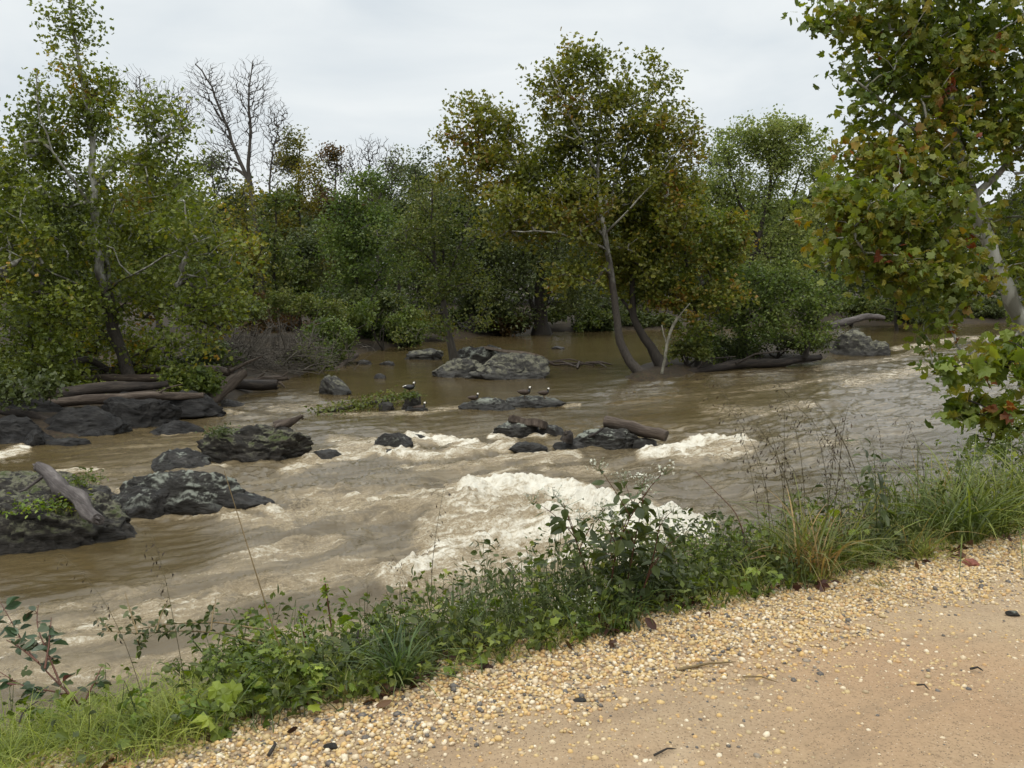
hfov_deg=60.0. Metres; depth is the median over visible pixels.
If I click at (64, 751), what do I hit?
fine grass
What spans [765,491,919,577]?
grass clump
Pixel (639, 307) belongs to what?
broadleaf tree
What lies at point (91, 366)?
shrub
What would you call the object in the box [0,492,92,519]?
creeper
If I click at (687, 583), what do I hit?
grass clump
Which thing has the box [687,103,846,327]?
vase tree
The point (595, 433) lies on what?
stick
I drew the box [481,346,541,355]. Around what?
log
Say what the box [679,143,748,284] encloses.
broadleaf tree
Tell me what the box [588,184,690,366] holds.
leaning tree
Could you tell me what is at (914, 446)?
seed stalk
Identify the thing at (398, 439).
river rock
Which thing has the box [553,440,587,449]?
river rock
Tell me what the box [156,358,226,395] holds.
shrub
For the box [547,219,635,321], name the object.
broadleaf tree
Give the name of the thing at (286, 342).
brush pile
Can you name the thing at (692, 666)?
twig
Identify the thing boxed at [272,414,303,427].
driftwood
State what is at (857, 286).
broadleaf tree
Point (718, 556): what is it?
leafy weed
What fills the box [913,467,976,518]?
leafy weed
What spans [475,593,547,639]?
grass clump
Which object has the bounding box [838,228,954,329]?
broadleaf tree
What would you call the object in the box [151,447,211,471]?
river rock
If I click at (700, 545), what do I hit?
leafy weed
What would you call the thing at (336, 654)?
grass clump
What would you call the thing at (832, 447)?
seed stalk
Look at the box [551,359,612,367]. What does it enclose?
floating debris
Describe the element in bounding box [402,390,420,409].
river rock
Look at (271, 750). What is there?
twig
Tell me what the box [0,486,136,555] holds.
river rock
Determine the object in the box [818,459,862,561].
seed stalk
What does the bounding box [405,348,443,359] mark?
river rock
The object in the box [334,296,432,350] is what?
shrub
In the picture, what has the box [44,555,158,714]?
seed stalk
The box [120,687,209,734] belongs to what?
leafy weed
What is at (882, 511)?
drooping weed
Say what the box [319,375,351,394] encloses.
river rock
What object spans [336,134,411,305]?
bare tree
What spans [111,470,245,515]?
river rock
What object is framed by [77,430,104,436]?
river rock
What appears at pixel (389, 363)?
river rock
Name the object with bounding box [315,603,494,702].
grass clump
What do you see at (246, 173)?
bare tree
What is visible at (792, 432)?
seed stalk
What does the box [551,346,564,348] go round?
river rock
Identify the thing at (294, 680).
leafy undergrowth
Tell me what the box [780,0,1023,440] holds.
sycamore tree
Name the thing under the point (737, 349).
shrub
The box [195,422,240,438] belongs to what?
creeper
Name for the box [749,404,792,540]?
seed stalk
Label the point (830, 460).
seed stalk
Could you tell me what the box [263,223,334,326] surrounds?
broadleaf tree
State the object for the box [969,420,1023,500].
sapling
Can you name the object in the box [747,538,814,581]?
leafy weed
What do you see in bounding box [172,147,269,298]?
broadleaf tree
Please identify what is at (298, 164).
broadleaf tree
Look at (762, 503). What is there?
seed stalk
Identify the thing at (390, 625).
leafy weed
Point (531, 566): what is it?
aster weed
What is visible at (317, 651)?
leafy weed
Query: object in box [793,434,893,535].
seed stalk
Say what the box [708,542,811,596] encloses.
grass clump
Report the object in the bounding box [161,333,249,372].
shrub
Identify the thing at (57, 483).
log
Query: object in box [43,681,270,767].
grass clump
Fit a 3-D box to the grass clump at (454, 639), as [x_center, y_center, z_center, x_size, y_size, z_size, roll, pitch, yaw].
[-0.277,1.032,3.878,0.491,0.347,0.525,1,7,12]
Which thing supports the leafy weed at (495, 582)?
on the path
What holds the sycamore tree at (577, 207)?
on the ground at (676, 367)
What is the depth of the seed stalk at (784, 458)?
5.13 m
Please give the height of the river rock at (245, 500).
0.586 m
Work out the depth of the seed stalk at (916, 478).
5.41 m
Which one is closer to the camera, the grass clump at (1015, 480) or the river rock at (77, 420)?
the grass clump at (1015, 480)
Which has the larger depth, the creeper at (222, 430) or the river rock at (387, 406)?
the river rock at (387, 406)
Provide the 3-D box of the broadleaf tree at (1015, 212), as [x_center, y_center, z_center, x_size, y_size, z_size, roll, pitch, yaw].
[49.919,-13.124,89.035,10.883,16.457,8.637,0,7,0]
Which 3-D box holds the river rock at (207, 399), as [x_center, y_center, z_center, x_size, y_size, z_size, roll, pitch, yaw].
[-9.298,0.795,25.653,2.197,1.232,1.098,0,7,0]
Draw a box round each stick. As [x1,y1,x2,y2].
[331,353,358,368]
[588,427,603,437]
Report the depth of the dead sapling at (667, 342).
35.19 m
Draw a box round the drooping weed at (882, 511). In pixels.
[846,435,914,554]
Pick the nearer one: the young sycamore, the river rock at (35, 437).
the young sycamore
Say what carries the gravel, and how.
on the path
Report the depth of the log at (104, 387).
25.55 m
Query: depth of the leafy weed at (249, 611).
3.62 m
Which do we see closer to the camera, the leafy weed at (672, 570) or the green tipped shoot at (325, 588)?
the green tipped shoot at (325, 588)
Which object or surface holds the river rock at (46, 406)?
on the ground at (676, 367)
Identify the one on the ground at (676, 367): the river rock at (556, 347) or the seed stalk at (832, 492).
the seed stalk at (832, 492)
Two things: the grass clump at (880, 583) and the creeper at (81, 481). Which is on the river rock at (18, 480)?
the creeper at (81, 481)
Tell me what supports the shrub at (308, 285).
on the ground at (676, 367)
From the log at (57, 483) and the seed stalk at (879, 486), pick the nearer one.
the seed stalk at (879, 486)
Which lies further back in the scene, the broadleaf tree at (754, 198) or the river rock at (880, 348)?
the broadleaf tree at (754, 198)
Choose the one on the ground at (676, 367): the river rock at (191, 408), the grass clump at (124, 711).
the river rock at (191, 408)
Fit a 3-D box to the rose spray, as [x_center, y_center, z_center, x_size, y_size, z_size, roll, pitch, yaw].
[-1.446,1.035,3.714,0.945,0.281,0.283,2,7,19]
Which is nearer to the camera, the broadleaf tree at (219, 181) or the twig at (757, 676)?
the twig at (757, 676)
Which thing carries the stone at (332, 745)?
on the gravel
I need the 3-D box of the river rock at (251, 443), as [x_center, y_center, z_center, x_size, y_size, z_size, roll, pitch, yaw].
[-5.512,1.534,19.166,2.442,1.402,1.343,0,7,0]
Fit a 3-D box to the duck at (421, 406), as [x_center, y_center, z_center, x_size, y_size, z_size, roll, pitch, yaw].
[-2.701,0.646,26.002,0.466,0.246,0.187,-1,7,-5]
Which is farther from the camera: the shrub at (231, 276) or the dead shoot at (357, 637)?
the shrub at (231, 276)
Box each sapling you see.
[660,303,689,373]
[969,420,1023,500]
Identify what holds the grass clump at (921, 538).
on the gravel
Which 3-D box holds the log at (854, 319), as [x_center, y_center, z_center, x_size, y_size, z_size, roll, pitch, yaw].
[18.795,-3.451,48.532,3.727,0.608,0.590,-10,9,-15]
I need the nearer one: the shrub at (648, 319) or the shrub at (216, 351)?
the shrub at (216, 351)
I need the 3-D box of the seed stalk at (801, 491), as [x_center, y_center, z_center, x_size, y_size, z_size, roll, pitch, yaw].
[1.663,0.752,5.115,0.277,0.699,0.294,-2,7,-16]
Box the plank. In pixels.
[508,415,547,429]
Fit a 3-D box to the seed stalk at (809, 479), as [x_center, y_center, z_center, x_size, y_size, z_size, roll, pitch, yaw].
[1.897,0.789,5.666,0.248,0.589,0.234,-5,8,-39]
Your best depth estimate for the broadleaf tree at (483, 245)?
60.73 m
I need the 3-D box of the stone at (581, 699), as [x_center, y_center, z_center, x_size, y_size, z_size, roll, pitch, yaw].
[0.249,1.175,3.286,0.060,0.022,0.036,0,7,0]
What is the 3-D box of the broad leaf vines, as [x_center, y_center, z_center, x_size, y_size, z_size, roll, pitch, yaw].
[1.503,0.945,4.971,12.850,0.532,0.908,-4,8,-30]
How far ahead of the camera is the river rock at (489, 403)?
26.41 m
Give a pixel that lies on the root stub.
(567, 437)
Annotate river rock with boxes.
[0,396,64,412]
[0,415,54,443]
[0,471,114,493]
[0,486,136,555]
[23,429,45,445]
[43,405,132,434]
[45,437,90,445]
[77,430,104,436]
[101,396,182,427]
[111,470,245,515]
[113,485,170,518]
[121,392,226,418]
[150,420,204,434]
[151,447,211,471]
[180,390,217,404]
[196,424,313,462]
[216,491,274,509]
[220,399,243,406]
[313,449,341,458]
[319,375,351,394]
[357,360,371,364]
[374,373,385,378]
[374,432,413,447]
[378,401,394,410]
[379,361,394,365]
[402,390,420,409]
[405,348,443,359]
[405,406,428,410]
[432,357,481,377]
[457,344,500,364]
[458,397,515,410]
[465,352,549,379]
[492,421,538,437]
[505,395,565,407]
[509,441,547,452]
[537,424,563,435]
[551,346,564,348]
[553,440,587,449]
[573,427,638,449]
[631,437,656,448]
[830,329,872,355]
[869,340,890,355]
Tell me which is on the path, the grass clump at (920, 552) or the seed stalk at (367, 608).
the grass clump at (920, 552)
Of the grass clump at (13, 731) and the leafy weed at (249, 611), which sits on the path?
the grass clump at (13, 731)
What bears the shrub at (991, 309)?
on the ground at (676, 367)
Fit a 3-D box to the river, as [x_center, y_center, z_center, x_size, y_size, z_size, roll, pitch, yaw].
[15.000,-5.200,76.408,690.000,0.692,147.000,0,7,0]
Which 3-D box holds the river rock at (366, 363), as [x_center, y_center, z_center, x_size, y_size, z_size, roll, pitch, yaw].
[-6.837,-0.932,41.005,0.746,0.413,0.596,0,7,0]
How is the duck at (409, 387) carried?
on the river rock at (413, 402)
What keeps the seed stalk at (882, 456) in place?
on the ground at (676, 367)
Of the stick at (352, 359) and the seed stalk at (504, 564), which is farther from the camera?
the stick at (352, 359)
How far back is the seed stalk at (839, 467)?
4.64 m
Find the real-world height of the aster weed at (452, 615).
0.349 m
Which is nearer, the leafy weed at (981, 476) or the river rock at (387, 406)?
the leafy weed at (981, 476)
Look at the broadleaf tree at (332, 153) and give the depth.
79.66 m
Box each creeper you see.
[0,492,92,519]
[33,488,93,515]
[62,467,108,487]
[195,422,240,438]
[388,389,427,400]
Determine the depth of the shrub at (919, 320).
78.85 m
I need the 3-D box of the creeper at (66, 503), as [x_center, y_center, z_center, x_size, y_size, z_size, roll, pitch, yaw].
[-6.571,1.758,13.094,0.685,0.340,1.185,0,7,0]
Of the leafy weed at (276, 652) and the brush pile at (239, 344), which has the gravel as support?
the leafy weed at (276, 652)
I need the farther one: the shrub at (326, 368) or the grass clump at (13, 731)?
the shrub at (326, 368)
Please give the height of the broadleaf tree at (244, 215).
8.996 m
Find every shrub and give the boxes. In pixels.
[0,341,105,374]
[0,358,110,386]
[0,362,68,410]
[0,596,111,704]
[112,337,233,366]
[153,254,257,339]
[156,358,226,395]
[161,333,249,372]
[170,286,270,340]
[228,288,309,335]
[238,304,318,333]
[257,286,348,341]
[258,259,327,317]
[276,343,335,370]
[283,312,367,363]
[296,285,409,338]
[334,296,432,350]
[363,322,428,345]
[387,309,457,339]
[440,303,514,333]
[474,313,536,335]
[547,299,611,332]
[570,314,613,330]
[611,309,682,328]
[661,334,719,366]
[691,332,759,363]
[721,326,839,358]
[812,293,893,325]
[843,297,952,324]
[897,295,952,317]
[953,296,1023,318]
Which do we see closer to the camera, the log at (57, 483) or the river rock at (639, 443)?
the log at (57, 483)
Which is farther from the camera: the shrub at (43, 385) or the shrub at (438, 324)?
the shrub at (438, 324)
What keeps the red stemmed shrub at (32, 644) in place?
on the fine grass at (64, 751)
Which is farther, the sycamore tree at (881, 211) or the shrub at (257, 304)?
the shrub at (257, 304)
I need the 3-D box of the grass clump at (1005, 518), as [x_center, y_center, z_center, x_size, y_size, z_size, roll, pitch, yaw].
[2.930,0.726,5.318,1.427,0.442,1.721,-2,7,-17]
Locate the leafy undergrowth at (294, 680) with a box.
[0,406,1023,767]
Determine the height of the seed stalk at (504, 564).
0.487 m
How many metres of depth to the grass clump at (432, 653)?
3.66 m
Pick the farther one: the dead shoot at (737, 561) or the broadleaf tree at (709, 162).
the broadleaf tree at (709, 162)
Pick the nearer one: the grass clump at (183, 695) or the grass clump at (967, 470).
the grass clump at (183, 695)
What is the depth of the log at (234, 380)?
28.24 m
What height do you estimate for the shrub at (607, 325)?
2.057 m
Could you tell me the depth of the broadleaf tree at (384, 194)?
86.47 m
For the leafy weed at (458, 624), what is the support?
on the path
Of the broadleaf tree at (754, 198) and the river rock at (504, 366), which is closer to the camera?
the river rock at (504, 366)
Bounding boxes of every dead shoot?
[18,701,37,723]
[224,471,279,645]
[355,630,361,662]
[694,470,749,551]
[727,541,742,575]
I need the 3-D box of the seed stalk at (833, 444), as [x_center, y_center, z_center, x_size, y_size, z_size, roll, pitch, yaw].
[1.967,0.529,5.383,0.796,1.066,0.376,6,9,40]
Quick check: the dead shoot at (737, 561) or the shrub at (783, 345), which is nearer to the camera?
the dead shoot at (737, 561)
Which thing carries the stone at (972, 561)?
on the gravel
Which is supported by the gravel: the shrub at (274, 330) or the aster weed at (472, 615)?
the aster weed at (472, 615)
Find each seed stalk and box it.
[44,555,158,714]
[144,525,210,707]
[363,577,391,652]
[384,549,430,660]
[399,484,454,660]
[473,530,537,627]
[475,553,502,648]
[698,374,783,579]
[703,394,822,542]
[703,485,730,589]
[712,408,805,550]
[713,452,784,573]
[725,404,829,564]
[734,414,794,544]
[737,439,779,566]
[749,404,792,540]
[766,451,806,536]
[769,381,843,542]
[769,399,878,545]
[773,381,884,544]
[777,385,883,549]
[779,462,828,551]
[792,413,855,558]
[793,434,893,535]
[794,399,873,540]
[799,461,817,502]
[804,440,848,527]
[813,471,844,544]
[816,407,886,553]
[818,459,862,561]
[825,479,855,557]
[861,437,888,521]
[863,453,898,527]
[864,411,893,534]
[871,422,918,513]
[890,414,952,506]
[897,446,928,535]
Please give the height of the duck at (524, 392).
0.386 m
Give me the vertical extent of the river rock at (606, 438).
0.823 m
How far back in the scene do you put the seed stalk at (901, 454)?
5.70 m
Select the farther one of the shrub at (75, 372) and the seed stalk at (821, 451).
the shrub at (75, 372)
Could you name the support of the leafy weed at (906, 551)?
on the path
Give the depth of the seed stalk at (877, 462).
5.92 m
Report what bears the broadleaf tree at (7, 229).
on the ground at (676, 367)
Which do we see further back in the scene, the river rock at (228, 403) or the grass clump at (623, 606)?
the river rock at (228, 403)
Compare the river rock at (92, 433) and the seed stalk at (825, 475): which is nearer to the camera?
the seed stalk at (825, 475)
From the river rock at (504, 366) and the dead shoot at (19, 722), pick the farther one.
the river rock at (504, 366)
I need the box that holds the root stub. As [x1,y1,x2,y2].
[560,430,572,443]
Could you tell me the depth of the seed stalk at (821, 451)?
5.33 m
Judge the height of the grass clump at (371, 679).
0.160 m
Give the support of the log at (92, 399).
on the river rock at (191, 408)
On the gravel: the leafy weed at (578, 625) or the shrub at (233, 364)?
the leafy weed at (578, 625)
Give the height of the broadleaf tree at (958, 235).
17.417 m
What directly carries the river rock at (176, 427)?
in the river
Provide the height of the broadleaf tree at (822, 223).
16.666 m
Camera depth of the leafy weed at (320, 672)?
3.29 m
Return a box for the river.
[0,323,1023,734]
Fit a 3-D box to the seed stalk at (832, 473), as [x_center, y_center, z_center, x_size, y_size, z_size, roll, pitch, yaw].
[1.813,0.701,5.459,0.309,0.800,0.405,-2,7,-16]
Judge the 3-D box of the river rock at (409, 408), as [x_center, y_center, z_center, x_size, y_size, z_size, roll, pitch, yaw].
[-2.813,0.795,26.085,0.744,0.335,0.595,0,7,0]
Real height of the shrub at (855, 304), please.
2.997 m
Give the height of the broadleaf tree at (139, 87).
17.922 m
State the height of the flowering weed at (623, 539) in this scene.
0.822 m
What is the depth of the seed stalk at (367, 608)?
3.65 m
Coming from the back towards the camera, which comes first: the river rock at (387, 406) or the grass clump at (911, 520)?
the river rock at (387, 406)
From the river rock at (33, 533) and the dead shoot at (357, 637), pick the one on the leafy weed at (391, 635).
the dead shoot at (357, 637)
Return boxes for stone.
[323,742,337,748]
[573,697,586,701]
[962,558,979,566]
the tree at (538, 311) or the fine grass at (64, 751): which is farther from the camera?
the tree at (538, 311)
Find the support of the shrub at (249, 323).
on the ground at (676, 367)
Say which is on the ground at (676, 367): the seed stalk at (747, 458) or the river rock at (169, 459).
the seed stalk at (747, 458)
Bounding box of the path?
[14,532,1023,767]
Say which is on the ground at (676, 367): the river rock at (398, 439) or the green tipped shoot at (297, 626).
the green tipped shoot at (297, 626)
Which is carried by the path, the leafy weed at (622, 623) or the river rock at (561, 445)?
the leafy weed at (622, 623)
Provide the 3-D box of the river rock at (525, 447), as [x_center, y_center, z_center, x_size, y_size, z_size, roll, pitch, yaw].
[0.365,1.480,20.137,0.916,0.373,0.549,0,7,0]
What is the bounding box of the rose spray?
[93,593,268,658]
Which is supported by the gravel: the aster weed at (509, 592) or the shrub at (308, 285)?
the aster weed at (509, 592)
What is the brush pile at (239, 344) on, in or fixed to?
on the ground at (676, 367)
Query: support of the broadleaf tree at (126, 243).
on the ground at (676, 367)
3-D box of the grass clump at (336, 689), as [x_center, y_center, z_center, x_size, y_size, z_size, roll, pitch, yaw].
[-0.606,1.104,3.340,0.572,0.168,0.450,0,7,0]
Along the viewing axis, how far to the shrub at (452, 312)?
62.24 m
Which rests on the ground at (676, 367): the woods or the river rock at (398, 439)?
the woods
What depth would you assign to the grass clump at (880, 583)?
4.52 m
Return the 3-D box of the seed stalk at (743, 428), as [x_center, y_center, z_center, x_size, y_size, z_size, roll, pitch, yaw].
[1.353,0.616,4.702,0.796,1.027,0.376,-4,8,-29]
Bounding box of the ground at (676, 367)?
[0,265,1021,755]
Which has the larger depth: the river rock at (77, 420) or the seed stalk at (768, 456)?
the river rock at (77, 420)
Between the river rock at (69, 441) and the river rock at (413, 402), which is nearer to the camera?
the river rock at (69, 441)
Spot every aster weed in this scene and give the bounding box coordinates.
[440,576,480,662]
[445,574,480,647]
[486,560,529,634]
[509,549,565,622]
[558,589,595,632]
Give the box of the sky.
[0,0,1023,261]
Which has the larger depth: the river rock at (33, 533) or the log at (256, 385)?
the log at (256, 385)
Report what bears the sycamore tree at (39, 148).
on the ground at (676, 367)
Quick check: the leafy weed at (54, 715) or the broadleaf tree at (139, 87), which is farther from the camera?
the broadleaf tree at (139, 87)
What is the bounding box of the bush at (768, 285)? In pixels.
[682,257,857,358]
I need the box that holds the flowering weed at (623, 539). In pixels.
[523,457,692,614]
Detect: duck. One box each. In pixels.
[402,382,416,390]
[412,402,427,407]
[467,393,479,399]
[517,386,531,397]
[537,388,549,398]
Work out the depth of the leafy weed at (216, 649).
3.39 m
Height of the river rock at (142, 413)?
1.428 m
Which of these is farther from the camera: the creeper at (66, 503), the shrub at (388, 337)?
the shrub at (388, 337)
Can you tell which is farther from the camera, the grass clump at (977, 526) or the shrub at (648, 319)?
the shrub at (648, 319)
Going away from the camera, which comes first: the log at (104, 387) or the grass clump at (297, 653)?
the grass clump at (297, 653)
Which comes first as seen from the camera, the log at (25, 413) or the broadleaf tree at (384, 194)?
the log at (25, 413)
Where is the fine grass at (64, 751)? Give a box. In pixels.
[0,503,1023,767]
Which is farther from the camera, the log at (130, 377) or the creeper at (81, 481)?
the log at (130, 377)
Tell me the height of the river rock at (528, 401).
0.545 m
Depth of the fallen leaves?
3.92 m
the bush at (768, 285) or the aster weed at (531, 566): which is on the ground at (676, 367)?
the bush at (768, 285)
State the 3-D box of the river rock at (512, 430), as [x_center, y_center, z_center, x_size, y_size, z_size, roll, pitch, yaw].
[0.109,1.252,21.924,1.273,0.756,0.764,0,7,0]
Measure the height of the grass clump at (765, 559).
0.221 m
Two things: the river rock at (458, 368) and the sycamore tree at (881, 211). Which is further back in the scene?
the river rock at (458, 368)
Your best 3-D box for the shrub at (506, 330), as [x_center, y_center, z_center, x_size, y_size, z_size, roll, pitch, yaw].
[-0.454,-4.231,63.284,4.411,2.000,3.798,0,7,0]
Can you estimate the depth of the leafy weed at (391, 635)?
3.66 m
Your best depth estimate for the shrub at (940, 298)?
81.06 m
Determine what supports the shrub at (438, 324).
on the ground at (676, 367)
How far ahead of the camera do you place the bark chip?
4.15 m
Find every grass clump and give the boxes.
[0,665,202,767]
[0,677,147,767]
[18,662,242,758]
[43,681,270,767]
[85,654,288,740]
[164,667,284,730]
[200,667,318,726]
[221,604,384,731]
[276,649,422,705]
[282,634,379,691]
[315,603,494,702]
[344,637,424,694]
[378,583,492,657]
[390,635,462,672]
[411,618,498,669]
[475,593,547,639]
[498,560,664,640]
[576,569,687,635]
[658,564,721,609]
[683,472,957,599]
[704,508,878,580]
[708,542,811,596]
[726,542,818,582]
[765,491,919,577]
[774,506,938,569]
[808,464,986,544]
[809,442,1023,538]
[810,438,1023,579]
[849,496,1018,564]
[861,454,1023,576]
[871,575,900,585]
[872,414,1023,518]
[894,431,1023,509]
[896,528,968,568]
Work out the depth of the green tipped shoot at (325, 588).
3.74 m
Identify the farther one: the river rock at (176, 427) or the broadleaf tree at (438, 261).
the broadleaf tree at (438, 261)
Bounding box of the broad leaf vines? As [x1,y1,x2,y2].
[0,455,1001,767]
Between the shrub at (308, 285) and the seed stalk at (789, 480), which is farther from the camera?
the shrub at (308, 285)
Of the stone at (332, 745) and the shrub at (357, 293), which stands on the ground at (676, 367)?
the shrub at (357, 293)
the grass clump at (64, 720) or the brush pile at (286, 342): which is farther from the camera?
the brush pile at (286, 342)
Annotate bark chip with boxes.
[1005,610,1019,615]
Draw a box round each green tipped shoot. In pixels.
[292,607,311,647]
[317,577,333,646]
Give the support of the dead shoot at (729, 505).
on the leafy undergrowth at (294, 680)
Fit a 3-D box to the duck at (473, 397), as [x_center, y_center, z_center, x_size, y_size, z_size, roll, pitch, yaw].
[-1.148,0.374,26.540,0.405,0.214,0.163,0,7,-2]
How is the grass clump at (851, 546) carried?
on the path
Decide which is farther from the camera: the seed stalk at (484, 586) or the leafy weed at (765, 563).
the leafy weed at (765, 563)
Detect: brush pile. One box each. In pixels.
[153,317,297,377]
[189,304,377,378]
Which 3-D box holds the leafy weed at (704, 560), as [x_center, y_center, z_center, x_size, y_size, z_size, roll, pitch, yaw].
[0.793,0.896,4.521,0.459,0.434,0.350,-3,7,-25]
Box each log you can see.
[0,407,50,419]
[18,379,169,397]
[19,462,104,524]
[48,384,205,406]
[81,374,161,381]
[99,364,233,375]
[208,355,262,402]
[235,379,278,390]
[247,370,288,387]
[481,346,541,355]
[603,416,668,441]
[687,350,822,372]
[827,313,885,329]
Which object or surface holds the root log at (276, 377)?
in the brush pile at (239, 344)
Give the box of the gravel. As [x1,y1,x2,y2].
[4,525,1023,767]
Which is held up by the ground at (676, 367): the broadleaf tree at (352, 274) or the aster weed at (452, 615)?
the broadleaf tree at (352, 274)
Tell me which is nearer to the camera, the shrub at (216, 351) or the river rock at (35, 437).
the river rock at (35, 437)
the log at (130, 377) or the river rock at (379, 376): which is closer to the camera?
the log at (130, 377)
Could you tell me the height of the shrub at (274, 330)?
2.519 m
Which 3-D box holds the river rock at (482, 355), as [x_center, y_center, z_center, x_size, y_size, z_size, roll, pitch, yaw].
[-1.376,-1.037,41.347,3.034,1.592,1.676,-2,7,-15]
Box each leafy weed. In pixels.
[0,708,64,748]
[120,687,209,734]
[156,631,271,707]
[187,606,297,695]
[202,639,314,699]
[246,663,330,710]
[286,638,364,688]
[321,626,397,678]
[342,605,419,657]
[416,595,518,656]
[428,567,552,646]
[486,621,556,652]
[492,558,578,638]
[530,618,591,643]
[538,546,634,625]
[578,616,630,635]
[600,540,689,610]
[634,529,722,600]
[644,567,715,609]
[662,534,739,588]
[669,519,758,589]
[703,522,781,579]
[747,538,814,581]
[867,517,916,560]
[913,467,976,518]
[952,464,1022,508]
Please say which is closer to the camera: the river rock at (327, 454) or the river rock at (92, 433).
the river rock at (327, 454)
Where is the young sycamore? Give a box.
[911,328,1023,470]
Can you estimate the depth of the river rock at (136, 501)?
14.31 m
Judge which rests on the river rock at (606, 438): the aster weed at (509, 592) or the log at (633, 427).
the log at (633, 427)
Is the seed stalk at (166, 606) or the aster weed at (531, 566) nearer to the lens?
the seed stalk at (166, 606)
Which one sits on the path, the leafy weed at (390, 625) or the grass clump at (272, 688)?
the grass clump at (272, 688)
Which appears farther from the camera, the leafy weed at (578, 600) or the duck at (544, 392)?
the duck at (544, 392)
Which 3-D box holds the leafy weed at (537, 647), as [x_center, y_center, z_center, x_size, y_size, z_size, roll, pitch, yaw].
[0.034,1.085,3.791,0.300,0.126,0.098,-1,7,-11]
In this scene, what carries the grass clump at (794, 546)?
on the gravel
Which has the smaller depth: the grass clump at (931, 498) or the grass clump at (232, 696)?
the grass clump at (232, 696)
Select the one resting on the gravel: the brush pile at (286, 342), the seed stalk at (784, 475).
the seed stalk at (784, 475)
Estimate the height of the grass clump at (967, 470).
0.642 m
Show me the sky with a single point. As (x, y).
(345, 70)
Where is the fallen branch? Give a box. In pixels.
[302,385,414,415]
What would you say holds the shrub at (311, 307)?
on the ground at (676, 367)
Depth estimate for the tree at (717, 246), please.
36.81 m
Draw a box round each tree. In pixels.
[0,0,268,391]
[0,159,72,331]
[0,206,135,351]
[106,148,220,328]
[119,65,203,302]
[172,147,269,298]
[179,56,292,292]
[209,179,287,337]
[244,172,315,329]
[259,124,332,315]
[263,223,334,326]
[294,164,432,337]
[302,140,368,294]
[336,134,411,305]
[362,166,505,360]
[363,144,423,294]
[377,143,464,318]
[399,167,473,322]
[423,185,518,332]
[424,27,715,372]
[445,152,622,334]
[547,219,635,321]
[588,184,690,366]
[614,169,687,312]
[618,167,760,366]
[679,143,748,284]
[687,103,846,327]
[716,164,821,317]
[777,160,850,313]
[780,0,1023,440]
[827,182,897,318]
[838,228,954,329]
[882,177,994,304]
[968,171,1023,306]
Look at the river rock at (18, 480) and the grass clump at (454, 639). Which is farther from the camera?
the river rock at (18, 480)
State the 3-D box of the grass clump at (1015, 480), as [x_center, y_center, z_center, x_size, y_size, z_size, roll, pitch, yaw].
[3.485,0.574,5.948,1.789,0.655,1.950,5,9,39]
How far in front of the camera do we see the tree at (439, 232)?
39.55 m
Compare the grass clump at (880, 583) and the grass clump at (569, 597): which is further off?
the grass clump at (880, 583)
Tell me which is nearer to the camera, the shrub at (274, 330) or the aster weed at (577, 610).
the aster weed at (577, 610)
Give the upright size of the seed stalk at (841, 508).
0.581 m
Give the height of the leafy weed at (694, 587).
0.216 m
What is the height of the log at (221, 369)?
0.590 m
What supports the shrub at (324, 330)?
on the ground at (676, 367)
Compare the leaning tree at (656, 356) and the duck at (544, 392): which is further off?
the leaning tree at (656, 356)
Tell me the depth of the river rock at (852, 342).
45.85 m
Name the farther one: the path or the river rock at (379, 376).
the river rock at (379, 376)
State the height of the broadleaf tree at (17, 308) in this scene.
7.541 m
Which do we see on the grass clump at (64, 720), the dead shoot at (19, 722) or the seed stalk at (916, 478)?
the dead shoot at (19, 722)
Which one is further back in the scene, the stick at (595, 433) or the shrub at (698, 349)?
the shrub at (698, 349)
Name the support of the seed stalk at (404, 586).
on the ground at (676, 367)
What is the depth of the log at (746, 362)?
38.52 m
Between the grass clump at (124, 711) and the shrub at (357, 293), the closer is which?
the grass clump at (124, 711)
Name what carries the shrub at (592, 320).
on the ground at (676, 367)
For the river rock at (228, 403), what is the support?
on the ground at (676, 367)
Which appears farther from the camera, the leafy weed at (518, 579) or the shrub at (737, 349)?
the shrub at (737, 349)
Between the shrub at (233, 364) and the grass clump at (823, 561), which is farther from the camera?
the shrub at (233, 364)
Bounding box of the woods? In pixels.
[0,172,1023,301]
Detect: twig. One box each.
[267,741,276,756]
[653,747,675,755]
[676,661,735,670]
[742,676,777,682]
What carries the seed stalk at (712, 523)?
on the path
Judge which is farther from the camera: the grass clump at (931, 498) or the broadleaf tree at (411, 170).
the broadleaf tree at (411, 170)
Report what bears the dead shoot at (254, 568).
on the leafy weed at (276, 652)
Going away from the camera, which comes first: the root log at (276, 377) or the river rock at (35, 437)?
the river rock at (35, 437)
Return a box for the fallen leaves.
[4,514,1023,767]
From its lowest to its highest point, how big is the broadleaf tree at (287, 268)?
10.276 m
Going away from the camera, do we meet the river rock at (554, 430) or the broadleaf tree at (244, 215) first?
the river rock at (554, 430)
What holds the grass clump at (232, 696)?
on the gravel
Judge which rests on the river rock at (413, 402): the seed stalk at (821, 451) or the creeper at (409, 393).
the creeper at (409, 393)
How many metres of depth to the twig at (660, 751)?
2.92 m
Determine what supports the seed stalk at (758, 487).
on the path
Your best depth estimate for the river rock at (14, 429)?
21.15 m
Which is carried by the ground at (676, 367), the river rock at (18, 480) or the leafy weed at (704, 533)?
the leafy weed at (704, 533)
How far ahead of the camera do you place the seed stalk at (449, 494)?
3.87 m
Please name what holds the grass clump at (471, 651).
on the path

